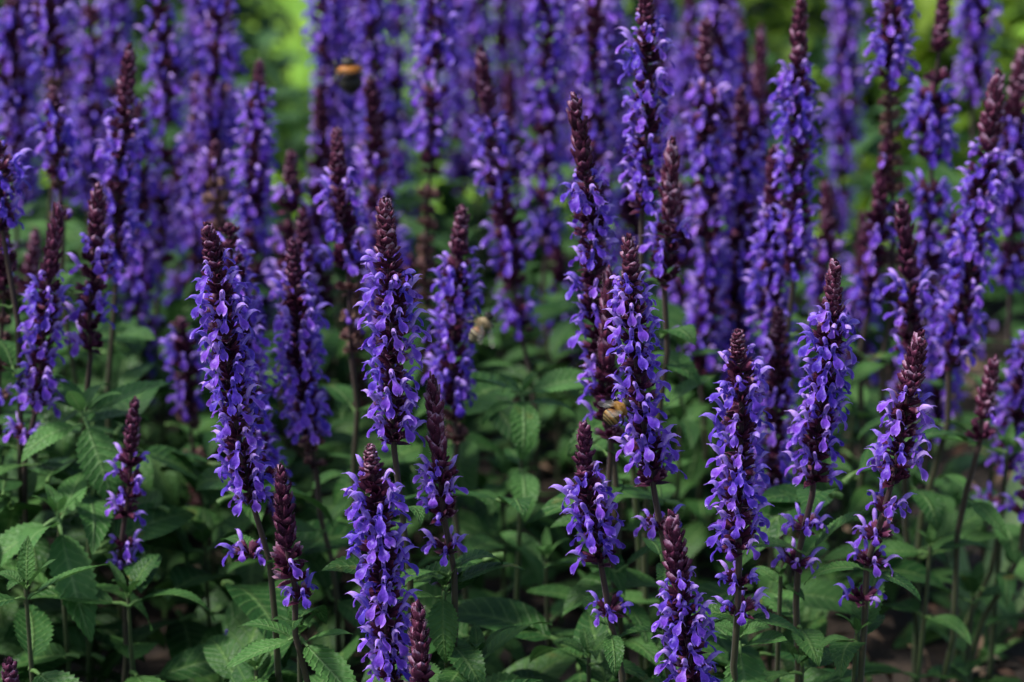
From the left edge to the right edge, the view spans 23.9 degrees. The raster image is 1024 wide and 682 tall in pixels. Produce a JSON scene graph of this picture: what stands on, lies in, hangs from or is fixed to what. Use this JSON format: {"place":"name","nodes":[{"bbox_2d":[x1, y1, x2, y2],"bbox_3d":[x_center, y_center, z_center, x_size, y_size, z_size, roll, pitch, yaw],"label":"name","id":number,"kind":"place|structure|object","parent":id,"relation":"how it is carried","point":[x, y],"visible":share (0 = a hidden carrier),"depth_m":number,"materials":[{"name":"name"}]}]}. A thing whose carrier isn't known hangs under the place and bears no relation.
{"place":"outdoors","nodes":[
{"label":"outdoors","id":0,"kind":"place"},
{"bbox_2d":[0,0,1023,240],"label":"lawn","id":1,"kind":"structure","parent":0,"point":[299,75],"depth_m":2.30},
{"bbox_2d":[1,0,310,125],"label":"shrub","id":2,"kind":"object","parent":1,"relation":"on","point":[250,11],"visible":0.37,"depth_m":2.08,"materials":[{"name":"green plant"}]},
{"bbox_2d":[420,0,877,186],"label":"shrub","id":3,"kind":"object","parent":1,"relation":"on","point":[818,43],"visible":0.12,"depth_m":1.89,"materials":[{"name":"green plant"}]},
{"bbox_2d":[606,0,1023,192],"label":"shrub","id":4,"kind":"object","parent":1,"relation":"on","point":[921,46],"visible":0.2,"depth_m":1.90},
{"bbox_2d":[702,0,1023,187],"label":"shrub","id":5,"kind":"object","parent":1,"relation":"on","point":[922,24],"visible":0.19,"depth_m":1.86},
{"bbox_2d":[1,223,1023,681],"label":"soil","id":6,"kind":"structure","parent":0,"point":[157,657],"depth_m":1.19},
{"bbox_2d":[0,226,46,664],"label":"salvia spike","id":7,"kind":"object","parent":6,"relation":"on","point":[8,612],"visible":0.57,"depth_m":0.99,"materials":[{"name":"purple plant"}]},
{"bbox_2d":[0,0,63,406],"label":"salvia spike","id":8,"kind":"object","parent":6,"relation":"on","point":[15,22],"visible":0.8,"depth_m":1.18,"materials":[{"name":"purple plant"}]},
{"bbox_2d":[0,201,84,604],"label":"salvia spike","id":9,"kind":"object","parent":6,"relation":"on","point":[41,384],"visible":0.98,"depth_m":0.95,"materials":[{"name":"purple plant"}]},
{"bbox_2d":[0,140,100,603],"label":"salvia spike","id":10,"kind":"object","parent":6,"relation":"on","point":[10,351],"visible":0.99,"depth_m":0.95,"materials":[{"name":"purple plant"}]},
{"bbox_2d":[0,536,109,681],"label":"leafy shoot","id":11,"kind":"object","parent":6,"relation":"on","point":[33,630],"visible":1,"depth_m":0.89,"materials":[{"name":"green plant"}]},
{"bbox_2d":[11,0,99,379],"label":"salvia spike","id":12,"kind":"object","parent":6,"relation":"on","point":[47,13],"visible":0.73,"depth_m":1.14,"materials":[{"name":"purple plant"}]},
{"bbox_2d":[38,0,86,301],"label":"salvia spike","id":13,"kind":"object","parent":6,"relation":"on","point":[66,88],"visible":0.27,"depth_m":1.43,"materials":[{"name":"purple plant"}]},
{"bbox_2d":[0,471,152,674],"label":"leafy shoot","id":14,"kind":"object","parent":6,"relation":"on","point":[66,552],"visible":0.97,"depth_m":0.93,"materials":[{"name":"green plant"}]},
{"bbox_2d":[34,0,118,376],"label":"salvia spike","id":15,"kind":"object","parent":6,"relation":"on","point":[91,115],"visible":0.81,"depth_m":1.25,"materials":[{"name":"purple plant"}]},
{"bbox_2d":[21,85,143,644],"bbox_3d":[-0.197,0.038,1.079,0.050,0.312,0.048,16,25,37],"label":"salvia spike","id":16,"kind":"object","parent":6,"relation":"on","point":[56,155],"visible":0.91,"depth_m":1.03,"materials":[{"name":"purple plant"}]},
{"bbox_2d":[51,181,139,681],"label":"salvia spike","id":17,"kind":"object","parent":6,"relation":"on","point":[91,299],"visible":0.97,"depth_m":0.96,"materials":[{"name":"purple plant"}]},
{"bbox_2d":[0,376,203,681],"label":"leafy shoot","id":18,"kind":"object","parent":6,"relation":"on","point":[96,449],"visible":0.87,"depth_m":0.95,"materials":[{"name":"green plant"}]},
{"bbox_2d":[81,0,135,362],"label":"salvia spike","id":19,"kind":"object","parent":6,"relation":"on","point":[122,7],"visible":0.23,"depth_m":1.38,"materials":[{"name":"purple plant"}]},
{"bbox_2d":[74,42,157,664],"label":"salvia spike","id":20,"kind":"object","parent":6,"relation":"on","point":[121,143],"visible":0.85,"depth_m":1.02,"materials":[{"name":"purple plant"}]},
{"bbox_2d":[30,554,215,681],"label":"leafy shoot","id":21,"kind":"object","parent":6,"relation":"on","point":[141,569],"visible":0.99,"depth_m":0.93,"materials":[{"name":"green plant"}]},
{"bbox_2d":[103,395,149,681],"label":"salvia spike","id":22,"kind":"object","parent":6,"relation":"on","point":[127,494],"visible":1,"depth_m":0.94,"materials":[{"name":"purple plant"}]},
{"bbox_2d":[109,101,171,504],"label":"salvia spike","id":23,"kind":"object","parent":6,"relation":"on","point":[140,280],"visible":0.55,"depth_m":1.17,"materials":[{"name":"purple plant"}]},
{"bbox_2d":[98,0,212,445],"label":"salvia spike","id":24,"kind":"object","parent":6,"relation":"on","point":[160,105],"visible":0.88,"depth_m":1.17,"materials":[{"name":"purple plant"}]},
{"bbox_2d":[159,316,218,624],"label":"salvia spike","id":25,"kind":"object","parent":6,"relation":"on","point":[181,350],"visible":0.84,"depth_m":1.09,"materials":[{"name":"purple plant"}]},
{"bbox_2d":[157,68,223,445],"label":"salvia spike","id":26,"kind":"object","parent":6,"relation":"on","point":[196,259],"visible":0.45,"depth_m":1.23,"materials":[{"name":"purple plant"}]},
{"bbox_2d":[143,0,249,415],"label":"salvia spike","id":27,"kind":"object","parent":6,"relation":"on","point":[215,69],"visible":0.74,"depth_m":1.19,"materials":[{"name":"purple plant"}]},
{"bbox_2d":[145,506,252,681],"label":"leafy shoot","id":28,"kind":"object","parent":6,"relation":"on","point":[242,521],"visible":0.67,"depth_m":1.01,"materials":[{"name":"green plant"}]},
{"bbox_2d":[189,140,267,565],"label":"salvia spike","id":29,"kind":"object","parent":6,"relation":"on","point":[213,157],"visible":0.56,"depth_m":1.08,"materials":[{"name":"purple plant"}]},
{"bbox_2d":[185,221,299,681],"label":"salvia spike","id":30,"kind":"object","parent":6,"relation":"on","point":[227,356],"visible":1,"depth_m":0.85,"materials":[{"name":"purple plant"}]},
{"bbox_2d":[220,59,302,517],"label":"salvia spike","id":31,"kind":"object","parent":6,"relation":"on","point":[255,171],"visible":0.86,"depth_m":1.12,"materials":[{"name":"purple plant"}]},
{"bbox_2d":[225,601,356,681],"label":"leafy shoot","id":32,"kind":"object","parent":6,"relation":"on","point":[326,663],"visible":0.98,"depth_m":0.87,"materials":[{"name":"green plant"}]},
{"bbox_2d":[217,222,369,674],"bbox_3d":[-0.088,0.087,0.987,0.067,0.282,0.038,3,20,9],"label":"salvia spike","id":33,"kind":"object","parent":6,"relation":"on","point":[232,241],"visible":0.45,"depth_m":0.96,"materials":[{"name":"purple plant"}]},
{"bbox_2d":[270,463,327,681],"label":"salvia spike","id":34,"kind":"object","parent":6,"relation":"on","point":[283,554],"visible":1,"depth_m":0.86,"materials":[{"name":"purple plant"}]},
{"bbox_2d":[263,149,338,542],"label":"salvia spike","id":35,"kind":"object","parent":6,"relation":"on","point":[291,192],"visible":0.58,"depth_m":1.11,"materials":[{"name":"purple plant"}]},
{"bbox_2d":[274,205,354,624],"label":"salvia spike","id":36,"kind":"object","parent":6,"relation":"on","point":[304,232],"visible":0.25,"depth_m":1.05,"materials":[{"name":"purple plant"}]},
{"bbox_2d":[276,83,354,507],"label":"salvia spike","id":37,"kind":"object","parent":6,"relation":"on","point":[315,166],"visible":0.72,"depth_m":1.21,"materials":[{"name":"purple plant"}]},
{"bbox_2d":[300,0,351,392],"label":"salvia spike","id":38,"kind":"object","parent":6,"relation":"on","point":[327,34],"visible":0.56,"depth_m":1.26,"materials":[{"name":"purple plant"}]},
{"bbox_2d":[265,236,402,657],"bbox_3d":[-0.075,0.087,1.000,0.062,0.273,0.048,0,20,0],"label":"salvia spike","id":39,"kind":"object","parent":6,"relation":"on","point":[305,344],"visible":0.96,"depth_m":0.97,"materials":[{"name":"purple plant"}]},
{"bbox_2d":[312,126,414,666],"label":"salvia spike","id":40,"kind":"object","parent":6,"relation":"on","point":[343,220],"visible":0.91,"depth_m":0.99,"materials":[{"name":"purple plant"}]},
{"bbox_2d":[316,0,413,385],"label":"salvia spike","id":41,"kind":"object","parent":6,"relation":"on","point":[372,22],"visible":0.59,"depth_m":1.24,"materials":[{"name":"purple plant"}]},
{"bbox_2d":[341,443,421,681],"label":"salvia spike","id":42,"kind":"object","parent":6,"relation":"on","point":[381,543],"visible":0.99,"depth_m":0.84,"materials":[{"name":"purple plant"}]},
{"bbox_2d":[331,74,445,483],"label":"salvia spike","id":43,"kind":"object","parent":6,"relation":"on","point":[373,146],"visible":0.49,"depth_m":1.10,"materials":[{"name":"purple plant"}]},
{"bbox_2d":[320,196,475,681],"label":"salvia spike","id":44,"kind":"object","parent":6,"relation":"on","point":[387,338],"visible":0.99,"depth_m":0.85,"materials":[{"name":"purple plant"}]},
{"bbox_2d":[378,0,418,258],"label":"salvia spike","id":45,"kind":"object","parent":6,"relation":"on","point":[397,81],"visible":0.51,"depth_m":1.39,"materials":[{"name":"purple plant"}]},
{"bbox_2d":[405,599,434,681],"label":"salvia spike","id":46,"kind":"object","parent":6,"relation":"on","point":[419,659],"visible":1,"depth_m":0.83,"materials":[{"name":"purple plant"}]},
{"bbox_2d":[404,0,463,556],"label":"salvia spike","id":47,"kind":"object","parent":6,"relation":"on","point":[436,51],"visible":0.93,"depth_m":1.13,"materials":[{"name":"purple plant"}]},
{"bbox_2d":[400,371,520,681],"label":"salvia spike","id":48,"kind":"object","parent":6,"relation":"on","point":[466,661],"visible":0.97,"depth_m":0.87,"materials":[{"name":"purple plant"}]},
{"bbox_2d":[397,558,523,668],"bbox_3d":[-0.020,0.167,0.911,0.051,0.185,0.024,-2,20,-5],"label":"leafy shoot","id":49,"kind":"object","parent":6,"relation":"on","point":[442,622],"visible":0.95,"depth_m":0.88,"materials":[{"name":"green plant"}]},
{"bbox_2d":[429,0,495,291],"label":"salvia spike","id":50,"kind":"object","parent":6,"relation":"on","point":[459,166],"visible":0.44,"depth_m":1.46,"materials":[{"name":"purple plant"}]},
{"bbox_2d":[432,0,503,362],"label":"salvia spike","id":51,"kind":"object","parent":6,"relation":"on","point":[476,17],"visible":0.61,"depth_m":1.41,"materials":[{"name":"purple plant"}]},
{"bbox_2d":[418,203,524,661],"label":"salvia spike","id":52,"kind":"object","parent":6,"relation":"on","point":[450,372],"visible":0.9,"depth_m":0.99,"materials":[{"name":"purple plant"}]},
{"bbox_2d":[430,453,555,600],"bbox_3d":[-0.004,0.117,1.107,0.068,0.142,0.060,-7,21,-18],"label":"leafy shoot","id":53,"kind":"object","parent":6,"relation":"on","point":[532,572],"visible":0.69,"depth_m":1.10,"materials":[{"name":"green plant"}]},
{"bbox_2d":[471,0,532,290],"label":"salvia spike","id":54,"kind":"object","parent":6,"relation":"on","point":[504,34],"visible":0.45,"depth_m":1.49,"materials":[{"name":"purple plant"}]},
{"bbox_2d":[484,62,530,401],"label":"salvia spike","id":55,"kind":"object","parent":6,"relation":"on","point":[509,99],"visible":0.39,"depth_m":1.34,"materials":[{"name":"purple plant"}]},
{"bbox_2d":[0,26,1023,681],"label":"foliage","id":56,"kind":"object","parent":6,"relation":"on","point":[198,650],"visible":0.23,"depth_m":1.11,"materials":[{"name":"green plant"}]},
{"bbox_2d":[469,45,564,623],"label":"salvia spike","id":57,"kind":"object","parent":6,"relation":"on","point":[515,314],"visible":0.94,"depth_m":1.08,"materials":[{"name":"purple plant"}]},
{"bbox_2d":[499,0,540,287],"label":"salvia spike","id":58,"kind":"object","parent":6,"relation":"on","point":[523,77],"visible":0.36,"depth_m":1.53,"materials":[{"name":"purple plant"}]},
{"bbox_2d":[467,367,597,665],"bbox_3d":[0.005,0.108,1.035,0.048,0.209,0.046,17,26,39],"label":"leafy shoot","id":59,"kind":"object","parent":6,"relation":"on","point":[524,422],"visible":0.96,"depth_m":1.00,"materials":[{"name":"green plant"}]},
{"bbox_2d":[493,526,585,646],"bbox_3d":[0.012,0.145,1.035,0.049,0.140,0.041,0,20,0],"label":"leafy shoot","id":60,"kind":"object","parent":6,"relation":"on","point":[531,546],"visible":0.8,"depth_m":1.02,"materials":[{"name":"green plant"}]},
{"bbox_2d":[503,0,592,484],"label":"salvia spike","id":61,"kind":"object","parent":6,"relation":"on","point":[551,116],"visible":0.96,"depth_m":1.21,"materials":[{"name":"purple plant"}]},
{"bbox_2d":[529,627,649,681],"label":"leafy shoot","id":62,"kind":"object","parent":6,"relation":"on","point":[575,648],"visible":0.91,"depth_m":0.92,"materials":[{"name":"green plant"}]},
{"bbox_2d":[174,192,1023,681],"bbox_3d":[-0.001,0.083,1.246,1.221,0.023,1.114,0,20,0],"label":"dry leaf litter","id":63,"kind":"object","parent":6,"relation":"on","point":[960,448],"visible":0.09,"depth_m":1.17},
{"bbox_2d":[557,0,657,531],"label":"salvia spike","id":64,"kind":"object","parent":6,"relation":"on","point":[597,40],"visible":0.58,"depth_m":1.15,"materials":[{"name":"purple plant"}]},
{"bbox_2d":[549,420,673,681],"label":"salvia spike","id":65,"kind":"object","parent":6,"relation":"on","point":[587,492],"visible":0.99,"depth_m":0.86,"materials":[{"name":"purple plant"}]},
{"bbox_2d":[544,264,683,679],"bbox_3d":[0.045,0.102,0.953,0.053,0.278,0.046,10,22,26],"label":"salvia spike","id":66,"kind":"object","parent":6,"relation":"on","point":[648,651],"visible":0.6,"depth_m":0.92,"materials":[{"name":"purple plant"}]},
{"bbox_2d":[549,92,683,679],"bbox_3d":[0.041,0.068,0.951,0.047,0.342,0.042,10,22,25],"label":"salvia spike","id":67,"kind":"object","parent":6,"relation":"on","point":[594,256],"visible":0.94,"depth_m":0.91,"materials":[{"name":"purple plant"}]},
{"bbox_2d":[596,0,664,350],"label":"salvia spike","id":68,"kind":"object","parent":6,"relation":"on","point":[613,31],"visible":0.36,"depth_m":1.43,"materials":[{"name":"purple plant"}]},
{"bbox_2d":[567,0,699,669],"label":"salvia spike","id":69,"kind":"object","parent":6,"relation":"on","point":[649,124],"visible":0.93,"depth_m":0.95,"materials":[{"name":"purple plant"}]},
{"bbox_2d":[611,91,655,481],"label":"salvia spike","id":70,"kind":"object","parent":6,"relation":"on","point":[626,209],"visible":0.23,"depth_m":1.23,"materials":[{"name":"purple plant"}]},
{"bbox_2d":[579,135,715,668],"bbox_3d":[0.054,0.070,0.984,0.049,0.315,0.055,12,23,29],"label":"salvia spike","id":71,"kind":"object","parent":6,"relation":"on","point":[663,259],"visible":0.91,"depth_m":0.95,"materials":[{"name":"purple plant"}]},
{"bbox_2d":[649,0,695,266],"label":"salvia spike","id":72,"kind":"object","parent":6,"relation":"on","point":[667,21],"visible":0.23,"depth_m":1.47,"materials":[{"name":"purple plant"}]},
{"bbox_2d":[602,233,752,681],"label":"salvia spike","id":73,"kind":"object","parent":6,"relation":"on","point":[633,310],"visible":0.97,"depth_m":0.85,"materials":[{"name":"purple plant"}]},
{"bbox_2d":[653,0,706,375],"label":"salvia spike","id":74,"kind":"object","parent":6,"relation":"on","point":[686,68],"visible":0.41,"depth_m":1.37,"materials":[{"name":"purple plant"}]},
{"bbox_2d":[639,181,722,502],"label":"salvia spike","id":75,"kind":"object","parent":6,"relation":"on","point":[678,291],"visible":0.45,"depth_m":1.21,"materials":[{"name":"purple plant"}]},
{"bbox_2d":[651,509,723,681],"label":"salvia spike","id":76,"kind":"object","parent":6,"relation":"on","point":[685,632],"visible":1,"depth_m":0.83,"materials":[{"name":"purple plant"}]},
{"bbox_2d":[650,15,748,580],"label":"salvia spike","id":77,"kind":"object","parent":6,"relation":"on","point":[708,197],"visible":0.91,"depth_m":1.09,"materials":[{"name":"purple plant"}]},
{"bbox_2d":[685,0,749,447],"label":"salvia spike","id":78,"kind":"object","parent":6,"relation":"on","point":[726,48],"visible":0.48,"depth_m":1.26,"materials":[{"name":"purple plant"}]},
{"bbox_2d":[682,84,769,584],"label":"salvia spike","id":79,"kind":"object","parent":6,"relation":"on","point":[740,231],"visible":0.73,"depth_m":1.10,"materials":[{"name":"purple plant"}]},
{"bbox_2d":[702,612,786,681],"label":"leafy shoot","id":80,"kind":"object","parent":6,"relation":"on","point":[749,669],"visible":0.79,"depth_m":0.87,"materials":[{"name":"green plant"}]},
{"bbox_2d":[691,328,803,681],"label":"salvia spike","id":81,"kind":"object","parent":6,"relation":"on","point":[742,406],"visible":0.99,"depth_m":0.84,"materials":[{"name":"purple plant"}]},
{"bbox_2d":[725,306,804,670],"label":"salvia spike","id":82,"kind":"object","parent":6,"relation":"on","point":[777,377],"visible":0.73,"depth_m":1.00,"materials":[{"name":"purple plant"}]},
{"bbox_2d":[714,144,826,645],"bbox_3d":[0.112,0.052,1.072,0.042,0.288,0.044,-19,27,-41],"label":"salvia spike","id":83,"kind":"object","parent":6,"relation":"on","point":[769,295],"visible":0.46,"depth_m":1.04,"materials":[{"name":"purple plant"}]},
{"bbox_2d":[735,22,809,357],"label":"salvia spike","id":84,"kind":"object","parent":6,"relation":"on","point":[761,113],"visible":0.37,"depth_m":1.23,"materials":[{"name":"purple plant"}]},
{"bbox_2d":[715,0,852,669],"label":"salvia spike","id":85,"kind":"object","parent":6,"relation":"on","point":[795,88],"visible":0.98,"depth_m":1.01,"materials":[{"name":"purple plant"}]},
{"bbox_2d":[742,258,884,681],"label":"salvia spike","id":86,"kind":"object","parent":6,"relation":"on","point":[820,421],"visible":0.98,"depth_m":0.88,"materials":[{"name":"purple plant"}]},
{"bbox_2d":[785,179,870,539],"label":"salvia spike","id":87,"kind":"object","parent":6,"relation":"on","point":[829,246],"visible":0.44,"depth_m":1.18,"materials":[{"name":"purple plant"}]},
{"bbox_2d":[798,0,870,372],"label":"salvia spike","id":88,"kind":"object","parent":6,"relation":"on","point":[846,42],"visible":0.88,"depth_m":1.33,"materials":[{"name":"purple plant"}]},
{"bbox_2d":[792,129,927,618],"bbox_3d":[0.158,0.042,1.103,0.042,0.287,0.052,-17,26,-38],"label":"salvia spike","id":89,"kind":"object","parent":6,"relation":"on","point":[868,288],"visible":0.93,"depth_m":1.07,"materials":[{"name":"purple plant"}]},
{"bbox_2d":[840,209,891,487],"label":"salvia spike","id":90,"kind":"object","parent":6,"relation":"on","point":[857,263],"visible":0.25,"depth_m":1.23,"materials":[{"name":"purple plant"}]},
{"bbox_2d":[804,328,939,681],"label":"salvia spike","id":91,"kind":"object","parent":6,"relation":"on","point":[867,597],"visible":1,"depth_m":0.87,"materials":[{"name":"purple plant"}]},
{"bbox_2d":[835,0,937,540],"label":"salvia spike","id":92,"kind":"object","parent":6,"relation":"on","point":[890,48],"visible":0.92,"depth_m":1.05,"materials":[{"name":"purple plant"}]},
{"bbox_2d":[821,197,983,681],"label":"salvia spike","id":93,"kind":"object","parent":6,"relation":"on","point":[929,503],"visible":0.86,"depth_m":0.98,"materials":[{"name":"purple plant"}]},
{"bbox_2d":[859,0,960,600],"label":"salvia spike","id":94,"kind":"object","parent":6,"relation":"on","point":[926,121],"visible":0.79,"depth_m":1.08,"materials":[{"name":"purple plant"}]},
{"bbox_2d":[851,522,990,681],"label":"leafy shoot","id":95,"kind":"object","parent":6,"relation":"on","point":[901,549],"visible":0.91,"depth_m":0.99,"materials":[{"name":"green plant"}]},
{"bbox_2d":[894,210,969,609],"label":"salvia spike","id":96,"kind":"object","parent":6,"relation":"on","point":[938,595],"visible":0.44,"depth_m":1.13,"materials":[{"name":"purple plant"}]},
{"bbox_2d":[853,68,1017,681],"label":"salvia spike","id":97,"kind":"object","parent":6,"relation":"on","point":[963,316],"visible":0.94,"depth_m":1.01,"materials":[{"name":"purple plant"}]},
{"bbox_2d":[895,0,1014,458],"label":"salvia spike","id":98,"kind":"object","parent":6,"relation":"on","point":[974,69],"visible":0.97,"depth_m":1.24,"materials":[{"name":"purple plant"}]},
{"bbox_2d":[913,561,1023,681],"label":"leafy shoot","id":99,"kind":"object","parent":6,"relation":"on","point":[972,583],"visible":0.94,"depth_m":1.02,"materials":[{"name":"green plant"}]},
{"bbox_2d":[937,354,1007,681],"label":"salvia spike","id":100,"kind":"object","parent":6,"relation":"on","point":[986,402],"visible":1,"depth_m":0.97,"materials":[{"name":"purple plant"}]},
{"bbox_2d":[925,330,1023,661],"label":"salvia spike","id":101,"kind":"object","parent":6,"relation":"on","point":[1013,412],"visible":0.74,"depth_m":1.06,"materials":[{"name":"purple plant"}]},
{"bbox_2d":[931,422,1023,680],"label":"leafy shoot","id":102,"kind":"object","parent":6,"relation":"on","point":[1010,543],"visible":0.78,"depth_m":1.03,"materials":[{"name":"green plant"}]},
{"bbox_2d":[939,45,1023,562],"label":"salvia spike","id":103,"kind":"object","parent":6,"relation":"on","point":[1012,142],"visible":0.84,"depth_m":1.12,"materials":[{"name":"purple plant"}]},
{"bbox_2d":[947,463,1023,644],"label":"leaves","id":104,"kind":"object","parent":6,"relation":"on","point":[1010,517],"visible":0.26,"depth_m":1.12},
{"bbox_2d":[968,438,1023,681],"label":"salvia spike","id":105,"kind":"object","parent":6,"relation":"on","point":[1007,581],"visible":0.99,"depth_m":1.02,"materials":[{"name":"purple plant"}]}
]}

